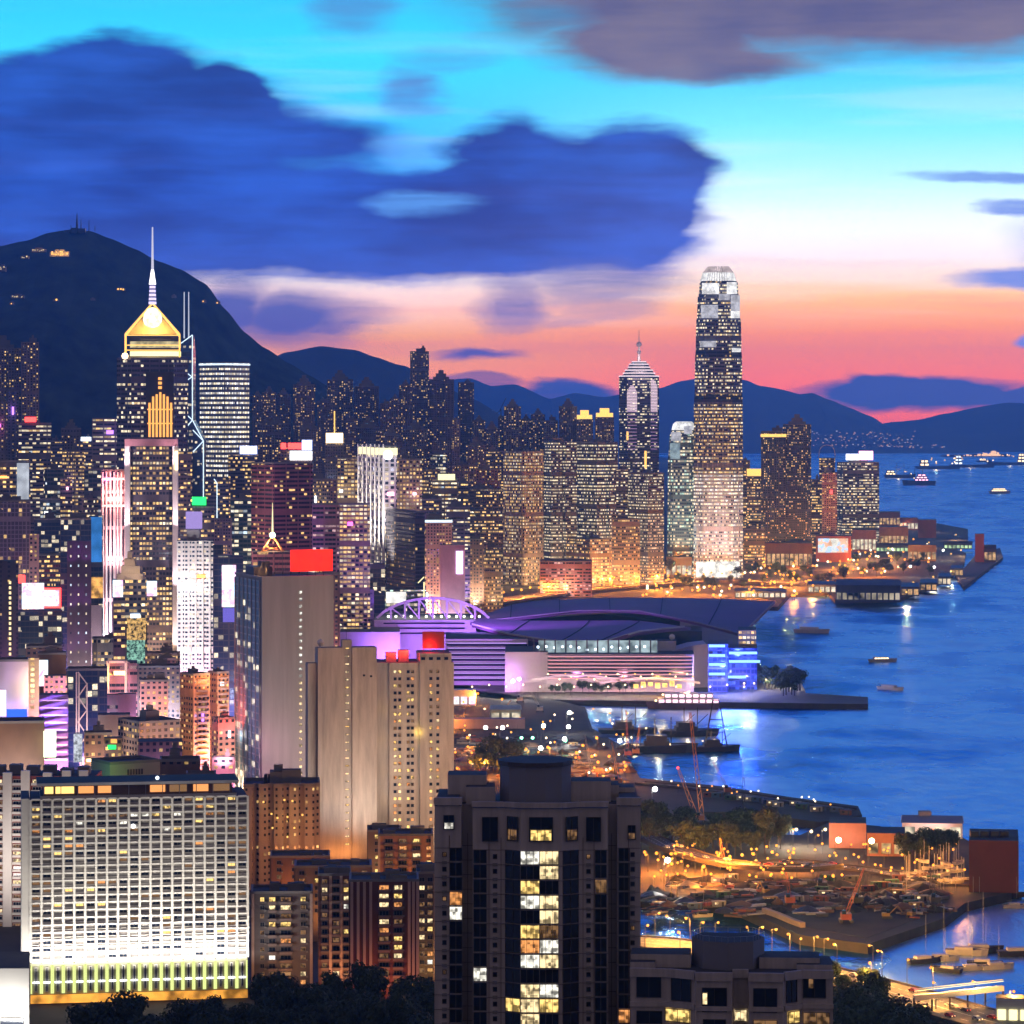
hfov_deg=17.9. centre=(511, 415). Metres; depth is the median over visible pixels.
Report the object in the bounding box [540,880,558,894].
window
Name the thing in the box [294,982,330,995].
tree
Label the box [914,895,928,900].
site cabin
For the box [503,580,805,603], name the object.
harbour highway
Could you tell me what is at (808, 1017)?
bay window
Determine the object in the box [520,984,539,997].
window
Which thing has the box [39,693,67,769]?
city block
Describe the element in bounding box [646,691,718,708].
tour boat
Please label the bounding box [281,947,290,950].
window
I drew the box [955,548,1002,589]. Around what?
harbour pier
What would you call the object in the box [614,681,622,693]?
tree
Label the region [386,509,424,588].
office tower
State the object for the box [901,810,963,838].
club house
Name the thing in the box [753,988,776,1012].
bay window
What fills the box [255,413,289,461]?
apartment tower
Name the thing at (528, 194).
sky
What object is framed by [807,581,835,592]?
terminal hall
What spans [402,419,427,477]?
apartment tower
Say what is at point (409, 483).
office tower
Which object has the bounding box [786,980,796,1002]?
bay window
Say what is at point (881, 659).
motor boat
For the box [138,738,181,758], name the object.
city block
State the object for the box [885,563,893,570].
tree
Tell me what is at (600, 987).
window
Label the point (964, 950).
yacht
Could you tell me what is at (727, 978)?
apartment tower
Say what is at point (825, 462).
office tower
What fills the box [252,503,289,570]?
office tower
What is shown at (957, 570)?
ferry pier
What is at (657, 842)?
curved flyover
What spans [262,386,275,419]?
apartment tower
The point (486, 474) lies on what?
city block
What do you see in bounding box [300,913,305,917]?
window
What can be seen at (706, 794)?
site cabin
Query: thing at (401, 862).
window
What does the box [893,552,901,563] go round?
tree
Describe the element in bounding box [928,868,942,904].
crane
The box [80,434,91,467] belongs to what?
office tower
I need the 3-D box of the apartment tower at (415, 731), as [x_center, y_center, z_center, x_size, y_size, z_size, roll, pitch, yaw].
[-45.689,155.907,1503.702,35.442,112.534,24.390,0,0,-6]
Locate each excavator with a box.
[756,881,769,893]
[881,906,902,918]
[906,903,920,916]
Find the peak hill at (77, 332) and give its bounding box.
[0,229,666,547]
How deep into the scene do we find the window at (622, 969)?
662.85 m
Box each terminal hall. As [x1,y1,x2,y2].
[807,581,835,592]
[852,529,875,551]
[879,511,899,525]
[879,526,907,542]
[900,517,917,529]
[908,544,935,560]
[918,519,935,537]
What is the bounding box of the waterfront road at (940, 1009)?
[641,935,1023,1023]
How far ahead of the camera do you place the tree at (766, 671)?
2475.53 m
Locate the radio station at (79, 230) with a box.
[64,217,89,232]
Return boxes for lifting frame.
[705,700,727,745]
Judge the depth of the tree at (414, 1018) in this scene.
1050.99 m
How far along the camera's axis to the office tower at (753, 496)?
4599.21 m
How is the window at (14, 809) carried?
in the apartment block at (16, 779)
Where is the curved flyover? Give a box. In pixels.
[641,834,843,871]
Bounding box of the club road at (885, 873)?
[747,859,968,885]
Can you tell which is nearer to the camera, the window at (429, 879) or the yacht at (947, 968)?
the window at (429, 879)
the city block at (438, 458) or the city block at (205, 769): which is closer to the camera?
the city block at (205, 769)
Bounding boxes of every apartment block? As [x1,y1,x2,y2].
[0,763,101,926]
[243,764,319,889]
[251,881,312,988]
[270,850,329,883]
[294,858,371,941]
[318,864,350,996]
[349,869,418,999]
[367,823,399,871]
[378,825,432,871]
[416,862,433,983]
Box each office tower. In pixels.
[0,460,29,498]
[0,493,29,609]
[0,560,17,656]
[18,415,50,533]
[29,534,38,609]
[34,509,59,552]
[39,553,59,609]
[51,436,63,467]
[60,512,90,673]
[61,419,80,449]
[67,540,90,665]
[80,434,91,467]
[89,516,102,665]
[92,418,116,468]
[101,469,124,635]
[113,551,156,716]
[125,439,177,650]
[178,452,191,539]
[192,497,213,544]
[199,362,249,477]
[205,478,229,517]
[213,545,222,554]
[213,555,242,715]
[228,446,257,497]
[234,549,333,787]
[251,462,312,564]
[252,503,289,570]
[278,440,312,461]
[312,503,338,571]
[325,411,344,477]
[337,452,356,502]
[339,503,369,628]
[357,444,396,587]
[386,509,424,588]
[397,449,421,510]
[422,493,441,518]
[432,474,457,518]
[440,544,464,612]
[446,499,469,612]
[458,477,469,505]
[470,482,502,545]
[503,446,543,584]
[540,559,591,596]
[544,435,576,558]
[566,533,611,586]
[577,437,617,537]
[612,512,639,588]
[616,464,629,517]
[628,469,663,582]
[743,457,749,559]
[744,525,764,569]
[747,469,760,528]
[811,475,821,556]
[819,445,834,478]
[822,466,836,534]
[837,451,878,548]
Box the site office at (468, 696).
[454,689,475,705]
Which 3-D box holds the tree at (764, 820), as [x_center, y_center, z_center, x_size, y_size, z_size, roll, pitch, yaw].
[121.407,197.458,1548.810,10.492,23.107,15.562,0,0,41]
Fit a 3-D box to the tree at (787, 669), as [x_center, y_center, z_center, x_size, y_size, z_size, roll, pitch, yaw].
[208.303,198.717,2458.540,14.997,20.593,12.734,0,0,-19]
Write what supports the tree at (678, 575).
on the city land
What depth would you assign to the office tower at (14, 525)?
2503.56 m
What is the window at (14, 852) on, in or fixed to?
in the apartment block at (16, 779)
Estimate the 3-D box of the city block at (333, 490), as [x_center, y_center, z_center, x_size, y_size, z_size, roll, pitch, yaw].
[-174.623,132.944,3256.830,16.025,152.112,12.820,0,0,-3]
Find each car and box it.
[944,1012,954,1017]
[951,1004,958,1008]
[960,1007,970,1011]
[971,1015,982,1020]
[986,1014,996,1018]
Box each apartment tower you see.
[0,335,19,422]
[0,396,6,459]
[6,387,17,459]
[21,335,38,422]
[177,512,212,671]
[180,666,209,769]
[208,667,228,769]
[252,391,262,445]
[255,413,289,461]
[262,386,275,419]
[276,388,290,449]
[293,375,314,442]
[294,419,321,477]
[306,639,376,858]
[317,397,329,477]
[327,370,352,454]
[346,416,357,456]
[354,377,378,426]
[356,417,379,456]
[377,631,453,862]
[380,399,390,434]
[380,425,401,457]
[390,394,398,434]
[399,380,411,434]
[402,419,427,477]
[410,346,428,428]
[428,370,453,473]
[432,437,449,473]
[434,755,640,1023]
[452,417,459,464]
[458,379,473,462]
[466,436,485,468]
[473,415,484,444]
[484,421,499,450]
[498,415,503,450]
[504,399,520,450]
[521,414,530,450]
[531,408,544,450]
[544,415,557,441]
[559,398,576,441]
[576,410,592,441]
[595,408,613,441]
[630,927,833,1023]
[761,425,785,541]
[783,414,810,541]
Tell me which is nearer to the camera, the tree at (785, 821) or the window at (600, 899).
the window at (600, 899)
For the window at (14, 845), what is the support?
in the apartment block at (16, 779)
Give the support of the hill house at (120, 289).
on the peak hill at (77, 332)
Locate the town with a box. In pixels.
[811,431,944,447]
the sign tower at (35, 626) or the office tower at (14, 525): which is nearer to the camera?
the sign tower at (35, 626)
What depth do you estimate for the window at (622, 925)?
662.85 m
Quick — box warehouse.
[969,829,1018,892]
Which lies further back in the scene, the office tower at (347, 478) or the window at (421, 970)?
the office tower at (347, 478)
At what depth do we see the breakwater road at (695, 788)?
1795.31 m
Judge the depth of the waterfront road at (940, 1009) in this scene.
1150.02 m
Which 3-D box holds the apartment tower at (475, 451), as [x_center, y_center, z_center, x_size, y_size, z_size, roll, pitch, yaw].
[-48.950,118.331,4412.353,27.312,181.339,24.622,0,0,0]
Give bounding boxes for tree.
[65,1002,109,1023]
[97,1001,113,1018]
[101,989,149,1023]
[131,1014,170,1023]
[157,1012,181,1023]
[162,998,197,1023]
[183,999,219,1023]
[190,1009,220,1023]
[202,995,230,1010]
[215,1006,241,1023]
[231,1002,251,1023]
[241,1003,270,1021]
[249,972,290,999]
[254,995,281,1016]
[258,982,295,1012]
[270,970,300,1012]
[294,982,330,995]
[295,985,338,1007]
[314,970,349,996]
[340,959,382,990]
[367,964,389,996]
[379,989,408,1023]
[387,1001,421,1023]
[388,976,412,996]
[393,993,425,1011]
[395,1011,431,1023]
[399,973,423,997]
[405,1012,433,1023]
[411,980,433,997]
[415,978,433,1017]
[416,989,433,1016]
[466,752,485,770]
[474,743,485,752]
[480,733,504,769]
[480,751,494,770]
[488,754,503,773]
[498,741,512,756]
[503,737,525,756]
[508,749,523,755]
[554,685,560,690]
[561,682,567,693]
[566,683,572,694]
[576,680,587,692]
[590,682,598,690]
[602,683,611,694]
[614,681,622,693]
[629,682,635,688]
[640,799,669,829]
[641,815,662,848]
[651,800,672,833]
[660,824,669,836]
[661,814,687,839]
[664,558,675,570]
[666,819,696,846]
[672,806,699,821]
[674,571,681,580]
[676,816,693,845]
[679,576,686,588]
[686,576,693,586]
[689,822,702,847]
[692,829,711,849]
[693,823,717,851]
[700,818,719,848]
[704,577,716,584]
[706,812,722,822]
[711,821,739,856]
[718,816,732,846]
[724,806,746,820]
[727,575,733,581]
[730,830,743,856]
[731,566,741,578]
[732,819,753,845]
[736,824,750,849]
[738,578,747,587]
[741,830,764,851]
[743,807,757,823]
[744,822,774,850]
[745,564,754,571]
[751,805,780,853]
[754,562,760,574]
[757,665,776,689]
[757,670,767,681]
[760,574,767,587]
[766,569,773,576]
[767,672,776,689]
[770,561,781,577]
[770,664,779,688]
[771,815,792,848]
[772,676,794,695]
[776,672,797,694]
[779,565,786,572]
[779,665,796,691]
[786,571,792,578]
[790,677,798,695]
[791,574,801,580]
[793,667,808,690]
[798,669,806,689]
[799,564,806,574]
[805,567,812,576]
[818,573,826,580]
[825,571,834,579]
[831,960,841,976]
[833,984,850,997]
[833,984,867,1023]
[834,989,872,1003]
[835,976,841,987]
[836,974,855,986]
[837,565,848,578]
[850,994,890,1018]
[852,554,861,562]
[852,971,890,993]
[853,983,873,996]
[854,966,869,984]
[860,566,866,576]
[864,982,887,997]
[867,561,873,568]
[869,968,880,978]
[871,562,879,576]
[872,993,888,1001]
[873,993,913,1013]
[876,1007,914,1023]
[879,559,889,573]
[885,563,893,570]
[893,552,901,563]
[893,832,912,858]
[898,563,906,573]
[898,840,916,861]
[900,1004,919,1018]
[902,831,922,858]
[909,1001,931,1018]
[912,559,920,569]
[913,837,933,858]
[913,839,927,858]
[916,826,931,837]
[916,1013,949,1023]
[920,552,926,562]
[924,828,948,853]
[925,565,933,571]
[935,831,949,851]
[938,829,959,855]
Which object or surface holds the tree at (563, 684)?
on the convention island
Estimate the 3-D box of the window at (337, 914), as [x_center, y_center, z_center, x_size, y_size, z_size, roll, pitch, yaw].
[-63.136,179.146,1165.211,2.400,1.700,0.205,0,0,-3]
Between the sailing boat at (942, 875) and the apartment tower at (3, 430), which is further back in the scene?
the apartment tower at (3, 430)
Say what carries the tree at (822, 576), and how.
on the city land
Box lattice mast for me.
[74,672,87,765]
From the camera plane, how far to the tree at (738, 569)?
4169.73 m
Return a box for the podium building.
[0,952,29,1023]
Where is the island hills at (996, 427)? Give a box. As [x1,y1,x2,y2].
[883,403,1023,451]
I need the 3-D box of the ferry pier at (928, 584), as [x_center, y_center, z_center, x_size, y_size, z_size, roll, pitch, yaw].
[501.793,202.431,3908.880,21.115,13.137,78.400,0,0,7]
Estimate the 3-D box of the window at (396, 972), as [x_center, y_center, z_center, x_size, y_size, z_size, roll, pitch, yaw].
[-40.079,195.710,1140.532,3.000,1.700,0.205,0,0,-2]
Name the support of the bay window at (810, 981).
in the apartment tower at (727, 978)
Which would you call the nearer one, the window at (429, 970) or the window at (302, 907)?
the window at (302, 907)
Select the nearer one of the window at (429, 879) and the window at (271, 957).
the window at (271, 957)
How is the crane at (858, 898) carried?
on the works ground at (870, 923)
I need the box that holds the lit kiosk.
[996,994,1023,1020]
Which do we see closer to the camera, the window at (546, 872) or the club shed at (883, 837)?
the window at (546, 872)
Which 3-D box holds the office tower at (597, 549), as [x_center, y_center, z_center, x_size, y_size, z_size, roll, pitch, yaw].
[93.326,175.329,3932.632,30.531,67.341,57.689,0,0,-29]
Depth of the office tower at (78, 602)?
2201.11 m
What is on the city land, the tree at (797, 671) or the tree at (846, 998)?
the tree at (846, 998)
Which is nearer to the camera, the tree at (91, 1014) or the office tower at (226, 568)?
the tree at (91, 1014)
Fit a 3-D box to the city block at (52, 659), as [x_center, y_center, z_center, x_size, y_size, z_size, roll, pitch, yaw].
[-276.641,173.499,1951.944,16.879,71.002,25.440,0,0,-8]
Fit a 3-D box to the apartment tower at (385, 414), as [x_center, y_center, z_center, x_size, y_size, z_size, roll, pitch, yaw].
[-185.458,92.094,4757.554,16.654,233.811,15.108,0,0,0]
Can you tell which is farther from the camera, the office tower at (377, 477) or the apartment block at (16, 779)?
the office tower at (377, 477)
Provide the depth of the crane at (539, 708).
2286.19 m
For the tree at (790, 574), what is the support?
on the city land
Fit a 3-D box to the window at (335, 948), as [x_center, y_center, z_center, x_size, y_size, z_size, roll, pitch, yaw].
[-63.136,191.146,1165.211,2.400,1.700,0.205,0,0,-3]
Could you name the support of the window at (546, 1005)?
in the apartment tower at (537, 889)
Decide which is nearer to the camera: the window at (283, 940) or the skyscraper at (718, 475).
the window at (283, 940)
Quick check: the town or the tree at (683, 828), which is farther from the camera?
the town
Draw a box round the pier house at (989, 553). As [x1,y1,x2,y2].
[984,545,995,561]
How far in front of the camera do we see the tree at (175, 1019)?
1050.46 m
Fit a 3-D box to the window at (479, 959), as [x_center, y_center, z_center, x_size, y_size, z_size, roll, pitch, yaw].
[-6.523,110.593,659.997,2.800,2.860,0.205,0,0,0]
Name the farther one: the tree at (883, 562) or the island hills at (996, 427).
the island hills at (996, 427)
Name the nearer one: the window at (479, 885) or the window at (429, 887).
the window at (479, 885)
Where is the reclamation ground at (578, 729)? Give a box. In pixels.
[454,703,635,792]
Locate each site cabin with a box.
[688,902,701,908]
[690,892,705,897]
[703,792,710,796]
[711,792,722,797]
[711,877,724,882]
[711,900,725,906]
[716,891,730,896]
[724,873,738,878]
[725,795,735,799]
[736,795,746,799]
[743,796,752,800]
[752,796,763,801]
[761,798,773,803]
[763,896,777,898]
[766,800,777,804]
[772,802,783,806]
[776,881,789,885]
[789,800,801,805]
[794,895,803,901]
[795,803,807,808]
[801,879,814,885]
[810,806,821,811]
[813,895,828,901]
[814,805,825,810]
[814,885,828,891]
[819,890,832,894]
[820,874,834,880]
[831,807,841,811]
[840,810,851,814]
[841,887,854,890]
[845,875,858,880]
[860,885,874,891]
[870,881,884,886]
[882,881,890,887]
[884,879,898,882]
[888,882,902,887]
[890,889,904,894]
[892,874,905,880]
[899,894,913,899]
[903,899,917,902]
[908,901,923,906]
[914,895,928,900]
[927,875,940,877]
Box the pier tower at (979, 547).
[975,534,983,561]
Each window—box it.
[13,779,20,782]
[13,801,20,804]
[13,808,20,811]
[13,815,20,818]
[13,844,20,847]
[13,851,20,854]
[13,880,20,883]
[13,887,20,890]
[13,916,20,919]
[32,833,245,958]
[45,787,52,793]
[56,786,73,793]
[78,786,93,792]
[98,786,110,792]
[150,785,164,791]
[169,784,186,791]
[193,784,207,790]
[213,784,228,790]
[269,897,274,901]
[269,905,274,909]
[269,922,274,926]
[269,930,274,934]
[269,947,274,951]
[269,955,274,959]
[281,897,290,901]
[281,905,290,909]
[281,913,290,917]
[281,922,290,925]
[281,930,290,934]
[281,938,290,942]
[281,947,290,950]
[281,955,290,959]
[281,963,290,967]
[300,905,305,909]
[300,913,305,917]
[300,930,305,934]
[300,938,305,942]
[300,955,305,959]
[300,963,305,967]
[300,971,305,975]
[333,879,339,883]
[333,887,339,891]
[333,904,339,908]
[333,912,339,916]
[333,921,339,925]
[333,929,339,933]
[333,946,339,950]
[333,954,339,958]
[379,885,388,889]
[379,894,388,897]
[379,902,388,906]
[379,911,388,915]
[379,919,388,923]
[379,928,388,932]
[379,936,388,940]
[379,945,388,949]
[379,953,388,957]
[379,962,388,966]
[385,839,392,842]
[385,846,392,849]
[385,853,392,856]
[385,861,392,864]
[394,782,438,827]
[394,885,401,889]
[394,894,401,897]
[394,902,401,906]
[394,911,401,914]
[394,919,401,923]
[394,928,401,931]
[394,936,401,940]
[394,945,401,949]
[394,953,401,957]
[394,962,401,966]
[394,970,401,974]
[399,839,406,842]
[399,846,406,849]
[399,853,406,856]
[399,860,406,864]
[419,877,424,881]
[419,885,424,889]
[419,902,424,906]
[419,910,424,914]
[419,918,424,922]
[419,935,424,939]
[419,943,424,947]
[419,951,424,955]
[419,968,424,972]
[427,877,432,881]
[427,885,432,889]
[427,902,432,906]
[427,910,432,914]
[427,918,432,922]
[427,935,432,939]
[427,943,432,947]
[427,951,432,955]
[427,968,432,972]
[443,815,453,829]
[444,822,453,828]
[449,847,461,861]
[449,862,461,875]
[449,877,461,890]
[449,891,461,905]
[449,906,461,919]
[449,921,461,934]
[449,936,461,949]
[449,950,461,963]
[449,965,461,978]
[449,980,461,993]
[449,994,461,1007]
[449,1009,461,1022]
[473,849,486,863]
[473,864,486,877]
[473,879,486,892]
[473,894,486,907]
[473,908,486,922]
[473,923,486,936]
[473,938,486,951]
[473,953,486,966]
[473,967,486,981]
[473,982,486,995]
[473,997,486,1010]
[473,1012,486,1023]
[482,817,497,841]
[505,849,519,864]
[505,864,520,879]
[505,879,519,893]
[505,894,519,908]
[505,908,519,923]
[505,923,519,938]
[505,938,519,953]
[505,953,519,967]
[505,967,519,982]
[505,982,519,997]
[505,997,519,1012]
[505,1012,519,1023]
[507,816,517,841]
[507,829,516,840]
[520,851,539,864]
[520,865,539,879]
[520,880,539,894]
[520,895,539,908]
[520,910,539,923]
[520,925,539,938]
[520,939,539,953]
[520,954,539,968]
[520,969,539,982]
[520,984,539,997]
[520,999,539,1012]
[520,1013,539,1023]
[529,817,552,841]
[530,830,551,840]
[539,939,558,953]
[540,851,558,864]
[540,866,558,879]
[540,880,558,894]
[540,895,558,908]
[540,910,558,923]
[540,925,558,938]
[540,954,558,968]
[540,969,558,982]
[540,984,558,997]
[540,999,558,1012]
[540,1013,558,1023]
[563,850,578,864]
[563,864,578,879]
[563,879,578,894]
[563,894,578,908]
[563,909,578,923]
[563,923,578,938]
[563,938,578,953]
[563,953,578,967]
[563,968,578,982]
[563,982,578,997]
[563,997,578,1012]
[563,1012,578,1023]
[566,816,577,841]
[567,829,577,840]
[586,817,600,841]
[595,850,606,863]
[595,864,606,877]
[595,879,606,892]
[595,894,606,907]
[595,909,606,922]
[595,923,606,937]
[595,938,606,951]
[595,953,606,966]
[595,968,606,981]
[595,982,606,996]
[595,997,606,1010]
[595,1012,606,1023]
[618,848,629,861]
[618,862,629,875]
[618,877,629,890]
[618,892,629,905]
[618,906,629,919]
[618,921,629,934]
[618,936,629,949]
[618,950,629,964]
[618,965,629,978]
[618,980,629,993]
[618,994,629,1008]
[618,1009,629,1022]
[628,825,635,839]
[628,833,634,839]
[636,977,660,997]
[636,1011,661,1023]
[665,1008,689,1022]
[671,978,690,1001]
[702,987,726,1011]
[702,993,707,1004]
[703,1019,725,1023]
[734,1009,746,1021]
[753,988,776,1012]
[753,1020,776,1023]
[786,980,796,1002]
[788,1010,799,1023]
[803,979,825,997]
[803,1012,829,1023]
[808,979,813,988]
[915,475,927,480]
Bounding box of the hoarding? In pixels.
[762,908,804,927]
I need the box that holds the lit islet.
[940,451,1010,456]
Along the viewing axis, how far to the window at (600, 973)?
659.94 m
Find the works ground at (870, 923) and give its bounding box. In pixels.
[641,862,949,937]
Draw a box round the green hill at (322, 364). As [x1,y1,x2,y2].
[278,346,499,427]
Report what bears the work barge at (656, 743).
on the harbour water
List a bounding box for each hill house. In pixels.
[0,265,6,271]
[11,294,24,298]
[20,255,29,258]
[31,248,46,252]
[50,250,69,256]
[116,287,125,290]
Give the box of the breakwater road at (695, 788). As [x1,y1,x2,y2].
[635,781,856,809]
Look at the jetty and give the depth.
1429.82 m
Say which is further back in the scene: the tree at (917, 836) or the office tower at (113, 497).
the office tower at (113, 497)
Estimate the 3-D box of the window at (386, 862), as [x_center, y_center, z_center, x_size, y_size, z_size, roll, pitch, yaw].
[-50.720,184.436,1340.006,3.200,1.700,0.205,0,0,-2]
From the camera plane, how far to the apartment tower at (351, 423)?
4400.37 m
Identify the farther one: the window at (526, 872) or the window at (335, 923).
the window at (335, 923)
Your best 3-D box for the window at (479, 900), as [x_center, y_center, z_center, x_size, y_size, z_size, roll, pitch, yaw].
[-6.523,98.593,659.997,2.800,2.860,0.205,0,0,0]
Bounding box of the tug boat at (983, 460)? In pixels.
[976,458,990,461]
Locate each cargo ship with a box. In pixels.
[914,457,960,468]
[949,455,994,467]
[986,453,1023,464]
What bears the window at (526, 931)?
in the apartment tower at (537, 889)
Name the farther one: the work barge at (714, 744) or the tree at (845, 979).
the work barge at (714, 744)
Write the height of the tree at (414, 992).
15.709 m
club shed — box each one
[829,817,865,847]
[867,826,904,856]
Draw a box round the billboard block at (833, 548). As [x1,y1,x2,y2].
[816,535,850,561]
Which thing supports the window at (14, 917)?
in the apartment block at (16, 779)
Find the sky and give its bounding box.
[0,0,1023,423]
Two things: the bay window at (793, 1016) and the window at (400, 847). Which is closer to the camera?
the bay window at (793, 1016)
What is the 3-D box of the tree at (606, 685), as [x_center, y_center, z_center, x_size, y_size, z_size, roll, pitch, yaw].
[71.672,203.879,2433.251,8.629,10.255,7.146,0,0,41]
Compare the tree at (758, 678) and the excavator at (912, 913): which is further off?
the tree at (758, 678)
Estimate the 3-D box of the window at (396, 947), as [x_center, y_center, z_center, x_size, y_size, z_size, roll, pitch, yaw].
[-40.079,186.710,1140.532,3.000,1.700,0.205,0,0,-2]
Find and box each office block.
[370,562,384,617]
[370,588,373,626]
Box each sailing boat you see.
[900,851,914,874]
[918,859,928,863]
[922,866,936,869]
[935,845,950,868]
[935,871,949,875]
[937,854,943,877]
[949,879,963,883]
[950,867,962,872]
[952,860,963,864]
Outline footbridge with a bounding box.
[913,979,1003,1010]
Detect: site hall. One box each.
[454,718,524,728]
[489,705,521,717]
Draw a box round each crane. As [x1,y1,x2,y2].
[516,648,540,701]
[522,677,543,711]
[584,735,595,776]
[611,742,622,782]
[623,710,632,757]
[632,724,640,755]
[677,712,705,822]
[713,762,732,794]
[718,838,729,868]
[742,752,744,807]
[783,872,796,905]
[817,862,826,885]
[838,868,864,922]
[851,870,865,903]
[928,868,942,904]
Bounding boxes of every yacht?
[692,893,712,917]
[906,954,941,964]
[930,963,962,973]
[932,952,959,961]
[945,946,988,955]
[956,963,985,970]
[967,958,1002,963]
[968,943,1003,953]
[980,960,1013,969]
[997,946,1023,956]
[1002,902,1023,908]
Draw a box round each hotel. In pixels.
[21,774,248,1003]
[425,510,451,612]
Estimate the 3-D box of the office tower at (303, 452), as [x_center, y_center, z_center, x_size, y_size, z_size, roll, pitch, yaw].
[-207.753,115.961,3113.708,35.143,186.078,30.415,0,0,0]
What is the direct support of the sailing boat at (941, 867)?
on the city land
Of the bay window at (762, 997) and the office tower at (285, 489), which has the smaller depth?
the bay window at (762, 997)
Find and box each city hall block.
[666,555,691,576]
[765,541,811,567]
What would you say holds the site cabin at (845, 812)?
on the city land
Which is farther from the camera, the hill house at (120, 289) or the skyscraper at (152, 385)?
the hill house at (120, 289)
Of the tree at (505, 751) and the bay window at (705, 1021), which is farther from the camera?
the tree at (505, 751)
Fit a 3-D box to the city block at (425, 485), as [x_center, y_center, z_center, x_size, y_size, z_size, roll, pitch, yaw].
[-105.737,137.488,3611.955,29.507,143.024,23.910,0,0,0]
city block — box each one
[0,657,27,716]
[0,717,55,769]
[26,632,61,656]
[28,657,38,716]
[38,645,65,692]
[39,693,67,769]
[40,494,59,517]
[44,461,63,497]
[44,674,66,692]
[60,475,71,516]
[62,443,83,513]
[67,666,106,769]
[82,493,97,516]
[84,464,103,515]
[84,721,111,765]
[91,755,159,775]
[92,632,112,665]
[98,712,129,735]
[104,736,121,756]
[106,660,136,716]
[107,694,117,712]
[118,693,135,716]
[118,705,179,755]
[138,655,179,718]
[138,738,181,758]
[140,668,167,716]
[147,643,179,662]
[158,651,175,662]
[160,742,199,774]
[186,761,215,773]
[212,710,234,755]
[212,748,234,786]
[214,512,231,554]
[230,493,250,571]
[313,474,329,502]
[316,571,339,645]
[330,478,336,502]
[422,478,429,494]
[424,463,439,494]
[430,450,445,473]
[452,461,477,487]
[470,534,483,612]
[476,462,499,487]
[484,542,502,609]
[486,445,502,487]
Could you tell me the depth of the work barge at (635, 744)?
2056.45 m
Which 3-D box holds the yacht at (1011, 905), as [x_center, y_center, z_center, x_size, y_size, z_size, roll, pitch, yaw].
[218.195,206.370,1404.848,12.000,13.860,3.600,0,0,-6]
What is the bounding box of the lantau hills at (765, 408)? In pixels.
[454,378,976,453]
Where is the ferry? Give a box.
[988,488,1009,493]
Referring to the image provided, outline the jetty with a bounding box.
[1012,892,1023,896]
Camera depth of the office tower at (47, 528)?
2801.87 m
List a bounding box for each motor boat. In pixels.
[793,626,829,632]
[841,657,896,661]
[874,683,903,690]
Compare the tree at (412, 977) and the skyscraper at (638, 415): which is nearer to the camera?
the tree at (412, 977)
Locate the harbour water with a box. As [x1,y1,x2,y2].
[583,451,1023,1008]
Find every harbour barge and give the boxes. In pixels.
[884,466,915,477]
[902,468,970,484]
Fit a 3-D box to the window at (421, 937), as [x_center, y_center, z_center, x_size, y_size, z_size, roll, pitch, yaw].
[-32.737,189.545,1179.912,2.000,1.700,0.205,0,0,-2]
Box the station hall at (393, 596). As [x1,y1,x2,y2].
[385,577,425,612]
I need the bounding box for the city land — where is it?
[0,454,1011,1023]
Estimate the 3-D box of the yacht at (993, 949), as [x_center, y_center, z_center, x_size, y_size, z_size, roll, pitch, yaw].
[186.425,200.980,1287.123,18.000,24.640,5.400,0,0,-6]
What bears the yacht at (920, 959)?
on the harbour water
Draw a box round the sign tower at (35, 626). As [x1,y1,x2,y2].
[18,575,61,656]
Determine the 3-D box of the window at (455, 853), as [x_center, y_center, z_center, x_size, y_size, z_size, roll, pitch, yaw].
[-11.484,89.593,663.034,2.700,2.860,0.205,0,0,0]
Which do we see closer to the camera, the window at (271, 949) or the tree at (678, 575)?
the window at (271, 949)
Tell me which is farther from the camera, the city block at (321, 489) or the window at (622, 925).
the city block at (321, 489)
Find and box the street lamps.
[454,538,956,887]
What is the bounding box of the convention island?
[454,613,867,709]
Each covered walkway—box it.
[876,543,907,551]
[943,541,972,548]
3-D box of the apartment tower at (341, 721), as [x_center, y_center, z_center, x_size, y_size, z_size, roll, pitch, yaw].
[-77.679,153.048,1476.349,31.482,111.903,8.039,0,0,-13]
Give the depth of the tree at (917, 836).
1530.07 m
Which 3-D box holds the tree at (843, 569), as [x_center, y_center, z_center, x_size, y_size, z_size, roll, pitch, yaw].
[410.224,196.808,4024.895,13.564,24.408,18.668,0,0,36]
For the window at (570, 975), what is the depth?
658.97 m
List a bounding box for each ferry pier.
[734,588,786,597]
[835,579,901,601]
[901,582,918,595]
[920,579,936,590]
[938,573,950,584]
[951,565,962,575]
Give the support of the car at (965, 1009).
on the waterfront road at (940, 1009)
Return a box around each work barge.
[598,706,657,735]
[623,734,645,749]
[629,717,697,752]
[659,707,719,736]
[696,727,740,751]
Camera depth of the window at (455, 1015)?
663.01 m
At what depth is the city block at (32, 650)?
2052.99 m
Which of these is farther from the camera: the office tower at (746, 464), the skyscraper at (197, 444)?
the office tower at (746, 464)
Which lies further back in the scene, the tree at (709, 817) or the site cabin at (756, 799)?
the site cabin at (756, 799)
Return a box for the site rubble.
[454,733,957,917]
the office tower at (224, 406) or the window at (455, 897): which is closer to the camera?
the window at (455, 897)
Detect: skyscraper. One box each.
[117,227,187,468]
[181,292,206,505]
[619,342,658,472]
[667,421,693,575]
[694,266,742,577]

